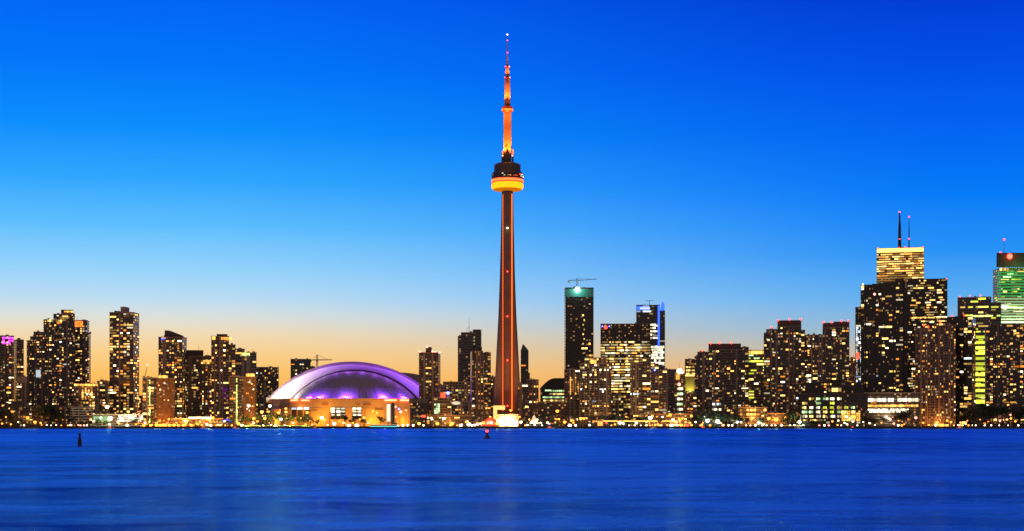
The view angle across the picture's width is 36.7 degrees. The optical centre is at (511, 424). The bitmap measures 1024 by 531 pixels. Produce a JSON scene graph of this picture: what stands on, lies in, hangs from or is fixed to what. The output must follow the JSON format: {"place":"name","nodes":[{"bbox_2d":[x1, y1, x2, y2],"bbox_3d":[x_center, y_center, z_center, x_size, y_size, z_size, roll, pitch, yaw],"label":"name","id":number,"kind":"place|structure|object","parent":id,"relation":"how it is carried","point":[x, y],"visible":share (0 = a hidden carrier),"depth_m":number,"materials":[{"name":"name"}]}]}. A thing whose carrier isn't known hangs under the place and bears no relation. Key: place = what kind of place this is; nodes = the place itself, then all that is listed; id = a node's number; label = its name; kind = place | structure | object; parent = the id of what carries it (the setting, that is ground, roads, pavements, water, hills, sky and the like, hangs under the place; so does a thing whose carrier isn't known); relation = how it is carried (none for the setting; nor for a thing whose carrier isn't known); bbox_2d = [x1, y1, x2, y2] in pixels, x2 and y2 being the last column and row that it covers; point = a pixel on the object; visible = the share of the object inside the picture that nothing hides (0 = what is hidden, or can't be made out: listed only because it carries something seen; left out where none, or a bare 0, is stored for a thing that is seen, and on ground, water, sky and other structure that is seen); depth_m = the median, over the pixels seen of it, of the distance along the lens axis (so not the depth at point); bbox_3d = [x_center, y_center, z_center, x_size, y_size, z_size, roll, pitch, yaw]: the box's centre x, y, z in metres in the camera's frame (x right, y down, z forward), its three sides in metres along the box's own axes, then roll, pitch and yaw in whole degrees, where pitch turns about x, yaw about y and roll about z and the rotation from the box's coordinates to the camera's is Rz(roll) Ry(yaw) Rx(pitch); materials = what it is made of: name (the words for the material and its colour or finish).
{"place":"outdoors","nodes":[
{"label":"outdoors","id":0,"kind":"place"},
{"bbox_2d":[0,334,23,402],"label":"condo tower","id":1,"kind":"structure","parent":0,"point":[11,358],"depth_m":1961.46,"materials":[{"name":"brown concrete"}]},
{"bbox_2d":[16,375,27,405],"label":"apartment block","id":2,"kind":"structure","parent":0,"point":[21,390],"depth_m":1880.12,"materials":[{"name":"brown concrete"}]},
{"bbox_2d":[19,405,69,425],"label":"block","id":3,"kind":"structure","parent":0,"point":[24,411],"depth_m":1827.75,"materials":[{"name":"concrete"}]},
{"bbox_2d":[26,310,74,405],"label":"condo tower","id":4,"kind":"structure","parent":0,"point":[50,362],"depth_m":2033.37,"materials":[{"name":"concrete"}]},
{"bbox_2d":[70,405,92,425],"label":"parking garage","id":5,"kind":"structure","parent":0,"point":[82,414],"depth_m":1790.26,"materials":[{"name":"concrete"}]},
{"bbox_2d":[75,319,90,383],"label":"condo tower","id":6,"kind":"structure","parent":0,"point":[82,354],"depth_m":2080.58,"materials":[{"name":"concrete"}]},
{"bbox_2d":[73,382,97,413],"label":"hotel","id":7,"kind":"structure","parent":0,"point":[85,394],"depth_m":1850.37,"materials":[{"name":"brown concrete"}]},
{"bbox_2d":[97,378,109,413],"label":"apartment block","id":8,"kind":"structure","parent":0,"point":[103,393],"depth_m":1900.34,"materials":[{"name":"brown concrete"}]},
{"bbox_2d":[92,412,143,425],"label":"pavilion","id":9,"kind":"structure","parent":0,"point":[123,419],"depth_m":1760.16,"materials":[{"name":"beige concrete"}]},
{"bbox_2d":[109,307,138,413],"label":"condo slab","id":10,"kind":"structure","parent":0,"point":[124,359],"depth_m":1929.99,"materials":[{"name":"brown concrete"}]},
{"bbox_2d":[110,313,138,409],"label":"small lit windows","id":11,"kind":"structure","parent":10,"relation":"in","point":[123,313],"depth_m":1930.22,"materials":[{"name":"glass"}]},
{"bbox_2d":[142,375,174,425],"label":"apartment block","id":12,"kind":"structure","parent":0,"point":[158,395],"depth_m":1799.61,"materials":[{"name":"brown concrete"}]},
{"bbox_2d":[158,330,186,417],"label":"condo tower","id":13,"kind":"structure","parent":0,"point":[172,354],"depth_m":1959.96,"materials":[{"name":"brown concrete"}]},
{"bbox_2d":[173,417,222,425],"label":"marina hall","id":14,"kind":"structure","parent":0,"point":[180,421],"depth_m":1750.21,"materials":[{"name":"beige concrete"}]},
{"bbox_2d":[199,354,210,416],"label":"condo tower","id":15,"kind":"structure","parent":0,"point":[205,386],"depth_m":1979.37,"materials":[{"name":"brown concrete"}]},
{"bbox_2d":[211,334,235,419],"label":"condo tower","id":16,"kind":"structure","parent":0,"point":[223,358],"depth_m":1939.52,"materials":[{"name":"brown concrete"}]},
{"bbox_2d":[229,374,256,425],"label":"apartment block","id":17,"kind":"structure","parent":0,"point":[242,391],"depth_m":1800.11,"materials":[{"name":"brown concrete"}]},
{"bbox_2d":[235,348,256,411],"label":"condo tower","id":18,"kind":"structure","parent":0,"point":[245,363],"depth_m":1990.44,"materials":[{"name":"grey concrete"}]},
{"bbox_2d":[256,366,278,425],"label":"apartment block","id":19,"kind":"structure","parent":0,"point":[267,382],"depth_m":2329.67,"materials":[{"name":"concrete"}]},
{"bbox_2d":[391,403,394,424],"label":"silo tower","id":20,"kind":"structure","parent":0,"point":[392,413],"depth_m":1798.14,"materials":[{"name":"concrete"}]},
{"bbox_2d":[409,398,427,425],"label":"block","id":21,"kind":"structure","parent":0,"point":[418,409],"depth_m":1799.88,"materials":[{"name":"black glass"}]},
{"bbox_2d":[419,346,440,414],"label":"condo tower","id":22,"kind":"structure","parent":0,"point":[429,374],"depth_m":1879.96,"materials":[{"name":"brown concrete"}]},
{"bbox_2d":[426,413,471,425],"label":"block","id":23,"kind":"structure","parent":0,"point":[455,419],"depth_m":1779.91,"materials":[{"name":"brown concrete"}]},
{"bbox_2d":[443,381,469,400],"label":"apartment block","id":24,"kind":"structure","parent":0,"point":[459,391],"depth_m":2049.87,"materials":[{"name":"beige concrete"}]},
{"bbox_2d":[452,400,470,414],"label":"apartment block","id":25,"kind":"structure","parent":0,"point":[462,407],"depth_m":1849.80,"materials":[{"name":"concrete"}]},
{"bbox_2d":[458,327,481,381],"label":"office tower","id":26,"kind":"structure","parent":0,"point":[469,342],"depth_m":2450.47,"materials":[{"name":"grey concrete"}]},
{"bbox_2d":[470,347,490,425],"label":"condo tower","id":27,"kind":"structure","parent":0,"point":[480,379],"depth_m":1950.09,"materials":[{"name":"brown concrete"}]},
{"bbox_2d":[491,375,494,417],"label":"apartment block","id":28,"kind":"structure","parent":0,"point":[492,387],"depth_m":2379.97,"materials":[{"name":"brown concrete"}]},
{"bbox_2d":[497,414,518,425],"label":"entrance pavilion","id":29,"kind":"structure","parent":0,"point":[514,419],"depth_m":1860.00,"materials":[{"name":"yellow glass"}]},
{"bbox_2d":[0,429,1023,530],"bbox_3d":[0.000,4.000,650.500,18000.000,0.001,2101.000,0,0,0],"label":"water","id":30,"kind":"structure","parent":0,"point":[530,480],"depth_m":111.24,"materials":[{"name":"liquid"}]},
{"bbox_2d":[368,423,401,428],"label":"ferry","id":31,"kind":"object","parent":30,"relation":"on","point":[395,426],"visible":1,"depth_m":1689.10,"materials":[{"name":"metal"}]},
{"bbox_2d":[0,426,1023,428],"bbox_3d":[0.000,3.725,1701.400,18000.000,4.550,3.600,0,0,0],"label":"quay","id":32,"kind":"structure","parent":0,"point":[514,427],"depth_m":1700.00,"materials":[{"name":"concrete"}]},
{"bbox_2d":[0,0,1023,401],"label":"sky","id":33,"kind":"structure","parent":0,"point":[287,180],"materials":[{"name":"blue"}]},
{"bbox_2d":[521,344,528,383],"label":"office tower","id":34,"kind":"structure","parent":0,"point":[524,359],"depth_m":2700.00,"materials":[{"name":"black glass"}]},
{"bbox_2d":[517,373,538,425],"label":"condo tower","id":35,"kind":"structure","parent":0,"point":[528,395],"depth_m":1960.08,"materials":[{"name":"brown concrete"}]},
{"bbox_2d":[528,412,566,425],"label":"block","id":36,"kind":"structure","parent":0,"point":[543,418],"depth_m":1839.86,"materials":[{"name":"black glass"}]},
{"bbox_2d":[564,368,579,415],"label":"apartment block","id":37,"kind":"structure","parent":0,"point":[572,388],"depth_m":1999.75,"materials":[{"name":"beige concrete"}]},
{"bbox_2d":[580,356,611,415],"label":"condo tower","id":38,"kind":"structure","parent":0,"point":[595,386],"depth_m":1949.93,"materials":[{"name":"beige concrete"}]},
{"bbox_2d":[566,414,630,425],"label":"block","id":39,"kind":"structure","parent":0,"point":[590,420],"depth_m":1800.26,"materials":[{"name":"black glass"}]},
{"bbox_2d":[611,393,629,415],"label":"condo tower","id":40,"kind":"structure","parent":0,"point":[620,403],"depth_m":2049.83,"materials":[{"name":"beige concrete"}]},
{"bbox_2d":[600,322,650,394],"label":"office tower","id":41,"kind":"structure","parent":0,"point":[623,346],"depth_m":2350.24,"materials":[{"name":"concrete"}]},
{"bbox_2d":[601,341,649,391],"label":"small lit windows","id":42,"kind":"structure","parent":41,"relation":"in","point":[610,341],"depth_m":2349.99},
{"bbox_2d":[630,357,666,413],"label":"condo tower","id":43,"kind":"structure","parent":0,"point":[648,386],"depth_m":1960.77,"materials":[{"name":"beige concrete"}]},
{"bbox_2d":[636,300,664,369],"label":"office tower","id":44,"kind":"structure","parent":0,"point":[654,315],"depth_m":2499.20,"materials":[{"name":"white glass"}]},
{"bbox_2d":[630,412,691,425],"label":"block","id":45,"kind":"structure","parent":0,"point":[667,420],"depth_m":1809.68,"materials":[{"name":"brown concrete"}]},
{"bbox_2d":[664,368,676,413],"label":"apartment block","id":46,"kind":"structure","parent":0,"point":[670,390],"depth_m":2299.76,"materials":[{"name":"grey concrete"}]},
{"bbox_2d":[674,369,684,413],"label":"apartment block","id":47,"kind":"structure","parent":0,"point":[679,383],"depth_m":2099.72,"materials":[{"name":"black concrete"}]},
{"bbox_2d":[685,358,694,392],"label":"office block","id":48,"kind":"structure","parent":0,"point":[689,375],"depth_m":2199.76,"materials":[{"name":"glass"}]},
{"bbox_2d":[683,392,696,413],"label":"apartment block","id":49,"kind":"structure","parent":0,"point":[689,402],"depth_m":1900.13,"materials":[{"name":"brown concrete"}]},
{"bbox_2d":[692,408,721,425],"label":"block","id":50,"kind":"structure","parent":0,"point":[695,412],"depth_m":1800.41,"materials":[{"name":"black concrete"}]},
{"bbox_2d":[694,342,748,425],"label":"condo tower","id":51,"kind":"structure","parent":0,"point":[719,368],"depth_m":1951.27,"materials":[{"name":"concrete"}]},
{"bbox_2d":[722,391,723,423],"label":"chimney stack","id":52,"kind":"object","parent":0,"point":[722,405],"visible":0.84,"depth_m":1794.03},
{"bbox_2d":[738,406,767,425],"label":"arcade building","id":53,"kind":"structure","parent":0,"point":[751,412],"depth_m":1819.97,"materials":[{"name":"orange concrete"}]},
{"bbox_2d":[749,350,763,406],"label":"office tower","id":54,"kind":"structure","parent":0,"point":[756,360],"depth_m":2250.89,"materials":[{"name":"glass"}]},
{"bbox_2d":[754,371,763,406],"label":"office block","id":55,"kind":"structure","parent":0,"point":[758,388],"depth_m":2100.25,"materials":[{"name":"black concrete"}]},
{"bbox_2d":[767,411,786,425],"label":"quay house","id":56,"kind":"structure","parent":0,"point":[772,416],"depth_m":1790.38,"materials":[{"name":"orange concrete"}]},
{"bbox_2d":[763,318,804,425],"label":"condo tower","id":57,"kind":"structure","parent":0,"point":[784,360],"depth_m":1941.68,"materials":[{"name":"concrete"}]},
{"bbox_2d":[805,334,810,381],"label":"condo tower","id":58,"kind":"structure","parent":0,"point":[808,354],"depth_m":2000.23,"materials":[{"name":"beige concrete"}]},
{"bbox_2d":[807,320,849,381],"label":"condo tower","id":59,"kind":"structure","parent":0,"point":[830,352],"depth_m":1931.04,"materials":[{"name":"concrete"}]},
{"bbox_2d":[802,380,863,392],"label":"office block","id":60,"kind":"structure","parent":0,"point":[821,387],"depth_m":1851.01,"materials":[{"name":"black glass"}]},
{"bbox_2d":[799,386,867,425],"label":"terminal building","id":61,"kind":"structure","parent":0,"point":[830,405],"depth_m":1779.97,"materials":[{"name":"black glass"}]},
{"bbox_2d":[849,354,854,381],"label":"apartment block","id":62,"kind":"structure","parent":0,"point":[852,369],"depth_m":2300.46,"materials":[{"name":"brown concrete"}]},
{"bbox_2d":[855,306,860,381],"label":"condo tower","id":63,"kind":"structure","parent":0,"point":[857,344],"depth_m":2050.62,"materials":[{"name":"concrete"}]},
{"bbox_2d":[860,278,907,392],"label":"condo tower","id":64,"kind":"structure","parent":0,"point":[884,337],"depth_m":1960.88,"materials":[{"name":"black glass"}]},
{"bbox_2d":[876,211,923,283],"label":"office tower","id":65,"kind":"structure","parent":0,"point":[893,264],"depth_m":2751.44,"materials":[{"name":"beige concrete"}]},
{"bbox_2d":[877,252,923,277],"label":"small lit windows","id":66,"kind":"structure","parent":65,"relation":"in","point":[891,252],"depth_m":2745.41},
{"bbox_2d":[908,278,947,391],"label":"office tower","id":67,"kind":"structure","parent":0,"point":[927,302],"depth_m":2551.38,"materials":[{"name":"black glass"}]},
{"bbox_2d":[915,322,955,425],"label":"condo tower","id":68,"kind":"structure","parent":0,"point":[935,367],"depth_m":1860.86,"materials":[{"name":"brown concrete"}]},
{"bbox_2d":[957,295,1000,405],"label":"office tower","id":69,"kind":"structure","parent":0,"point":[985,311],"depth_m":2299.64,"materials":[{"name":"yellow concrete"}]},
{"bbox_2d":[972,405,1023,425],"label":"block","id":70,"kind":"structure","parent":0,"point":[1008,421],"depth_m":1851.64,"materials":[{"name":"black concrete"}]},
{"bbox_2d":[984,323,1023,405],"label":"condo tower","id":71,"kind":"structure","parent":0,"point":[1004,365],"depth_m":1962.34,"materials":[{"name":"concrete"}]},
{"bbox_2d":[993,239,1023,323],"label":"office tower","id":72,"kind":"structure","parent":0,"point":[1008,288],"depth_m":2550.03,"materials":[{"name":"glass"}]},
{"label":"ground","id":73,"kind":"structure","parent":0,"visible":0},
{"bbox_2d":[0,405,11,425],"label":"shore tree","id":74,"kind":"object","parent":73,"relation":"on","point":[3,411],"visible":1,"depth_m":1727.93,"materials":[{"name":"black plant"}]},
{"bbox_2d":[0,402,18,425],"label":"block","id":75,"kind":"structure","parent":73,"relation":"on","point":[14,406],"depth_m":1801.88,"materials":[{"name":"black glass"}]},
{"bbox_2d":[30,405,42,425],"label":"shore tree","id":76,"kind":"object","parent":73,"relation":"on","point":[34,408],"visible":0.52,"depth_m":1755.24,"materials":[{"name":"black plant"}]},
{"bbox_2d":[34,403,48,425],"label":"shore tree","id":77,"kind":"object","parent":73,"relation":"on","point":[40,412],"visible":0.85,"depth_m":1736.92,"materials":[{"name":"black plant"}]},
{"bbox_2d":[42,405,58,425],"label":"shore tree","id":78,"kind":"object","parent":73,"relation":"on","point":[45,413],"visible":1,"depth_m":1724.73,"materials":[{"name":"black plant"}]},
{"bbox_2d":[47,404,64,425],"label":"shore tree","id":79,"kind":"object","parent":73,"relation":"on","point":[52,406],"visible":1,"depth_m":1729.47,"materials":[{"name":"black plant"}]},
{"bbox_2d":[139,395,142,413],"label":"apartment block","id":80,"kind":"structure","parent":73,"relation":"on","point":[140,404],"depth_m":2297.94,"materials":[{"name":"brown concrete"}]},
{"bbox_2d":[187,346,203,417],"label":"condo tower","id":81,"kind":"structure","parent":73,"relation":"on","point":[193,383],"depth_m":1999.93,"materials":[{"name":"brown concrete"}]},
{"bbox_2d":[222,418,231,425],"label":"kiosk","id":82,"kind":"object","parent":73,"relation":"on","point":[226,422],"visible":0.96,"depth_m":1744.90,"materials":[{"name":"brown concrete"}]},
{"bbox_2d":[266,412,281,424],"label":"shore tree","id":83,"kind":"object","parent":73,"relation":"on","point":[276,416],"visible":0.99,"depth_m":1723.89,"materials":[{"name":"green plant"}]},
{"bbox_2d":[240,425,315,425],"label":"lawn","id":84,"kind":"structure","parent":73,"relation":"on","point":[279,425],"depth_m":1719.91,"materials":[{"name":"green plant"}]},
{"bbox_2d":[285,414,295,424],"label":"shore tree","id":85,"kind":"object","parent":73,"relation":"on","point":[288,417],"visible":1,"depth_m":1728.39,"materials":[{"name":"green plant"}]},
{"bbox_2d":[290,358,314,378],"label":"apartment block","id":86,"kind":"structure","parent":73,"relation":"on","point":[298,366],"depth_m":2419.34,"materials":[{"name":"black glass"}]},
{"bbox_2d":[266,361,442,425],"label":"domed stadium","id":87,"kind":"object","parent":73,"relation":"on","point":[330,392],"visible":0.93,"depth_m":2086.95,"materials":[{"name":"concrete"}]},
{"bbox_2d":[386,404,390,424],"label":"light screen","id":88,"kind":"object","parent":73,"relation":"on","point":[388,413],"visible":0.88,"depth_m":1802.00,"materials":[{"name":"white plastic"}]},
{"bbox_2d":[433,392,451,414],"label":"apartment block","id":89,"kind":"structure","parent":73,"relation":"on","point":[442,404],"depth_m":1839.96,"materials":[{"name":"beige concrete"}]},
{"bbox_2d":[482,418,497,425],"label":"red dome hall","id":90,"kind":"structure","parent":73,"relation":"on","point":[490,421],"depth_m":1734.70,"materials":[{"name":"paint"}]},
{"bbox_2d":[493,405,504,425],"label":"light board","id":91,"kind":"object","parent":73,"relation":"on","point":[498,407],"visible":0.82,"depth_m":1850.00,"materials":[{"name":"metal"}]},
{"bbox_2d":[491,34,523,417],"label":"communications tower","id":92,"kind":"structure","parent":73,"relation":"on","point":[507,177],"depth_m":2193.11,"materials":[{"name":"concrete"}]},
{"bbox_2d":[537,402,565,413],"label":"podium","id":93,"kind":"object","parent":73,"relation":"on","point":[549,407],"visible":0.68,"depth_m":1900.01,"materials":[{"name":"brown concrete"}]},
{"bbox_2d":[540,378,563,401],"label":"office block","id":94,"kind":"structure","parent":93,"relation":"on","point":[552,390],"depth_m":2248.68,"materials":[{"name":"concrete"}]},
{"bbox_2d":[564,286,593,368],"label":"office tower","id":95,"kind":"structure","parent":73,"relation":"on","point":[578,324],"depth_m":2249.89,"materials":[{"name":"black glass"}]},
{"bbox_2d":[697,412,708,425],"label":"shore tree","id":96,"kind":"object","parent":73,"relation":"on","point":[701,417],"visible":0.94,"depth_m":1742.04,"materials":[{"name":"green plant"}]},
{"bbox_2d":[704,412,715,423],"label":"shore tree","id":97,"kind":"object","parent":73,"relation":"on","point":[709,415],"visible":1,"depth_m":1726.95,"materials":[{"name":"green plant"}]},
{"bbox_2d":[784,412,796,424],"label":"shore tree","id":98,"kind":"object","parent":73,"relation":"on","point":[788,418],"visible":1,"depth_m":1728.72,"materials":[{"name":"green plant"}]},
{"bbox_2d":[868,392,919,425],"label":"podium","id":99,"kind":"object","parent":73,"relation":"on","point":[885,405],"visible":0.85,"depth_m":1830.12,"materials":[{"name":"beige concrete"}]},
{"bbox_2d":[900,409,912,425],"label":"shore tree","id":100,"kind":"object","parent":73,"relation":"on","point":[907,414],"visible":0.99,"depth_m":1732.22,"materials":[{"name":"green plant"}]},
{"bbox_2d":[947,315,975,425],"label":"condo tower","id":101,"kind":"structure","parent":73,"relation":"on","point":[965,363],"depth_m":1884.78,"materials":[{"name":"black glass"}]},
{"bbox_2d":[958,410,972,425],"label":"shore tree","id":102,"kind":"object","parent":73,"relation":"on","point":[966,413],"visible":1,"depth_m":1733.50,"materials":[{"name":"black plant"}]},
{"bbox_2d":[969,409,980,425],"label":"shore tree","id":103,"kind":"object","parent":73,"relation":"on","point":[972,414],"visible":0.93,"depth_m":1738.03,"materials":[{"name":"black plant"}]},
{"bbox_2d":[974,407,989,425],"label":"shore tree","id":104,"kind":"object","parent":73,"relation":"on","point":[981,411],"visible":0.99,"depth_m":1722.41,"materials":[{"name":"black plant"}]},
{"bbox_2d":[978,403,997,425],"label":"shore tree","id":105,"kind":"object","parent":73,"relation":"on","point":[982,406],"visible":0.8,"depth_m":1734.21,"materials":[{"name":"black plant"}]},
{"bbox_2d":[987,406,1000,425],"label":"shore tree","id":106,"kind":"object","parent":73,"relation":"on","point":[992,414],"visible":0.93,"depth_m":1729.52,"materials":[{"name":"black plant"}]},
{"bbox_2d":[993,406,1007,425],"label":"shore tree","id":107,"kind":"object","parent":73,"relation":"on","point":[998,417],"visible":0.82,"depth_m":1737.99,"materials":[{"name":"black plant"}]},
{"bbox_2d":[999,407,1011,425],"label":"shore tree","id":108,"kind":"object","parent":73,"relation":"on","point":[1004,413],"visible":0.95,"depth_m":1733.47,"materials":[{"name":"black plant"}]},
{"bbox_2d":[1007,406,1020,425],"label":"shore tree","id":109,"kind":"object","parent":73,"relation":"on","point":[1012,414],"visible":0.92,"depth_m":1745.92,"materials":[{"name":"black plant"}]},
{"bbox_2d":[1009,411,1023,425],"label":"shore tree","id":110,"kind":"object","parent":73,"relation":"on","point":[1017,415],"visible":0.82,"depth_m":1746.68,"materials":[{"name":"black plant"}]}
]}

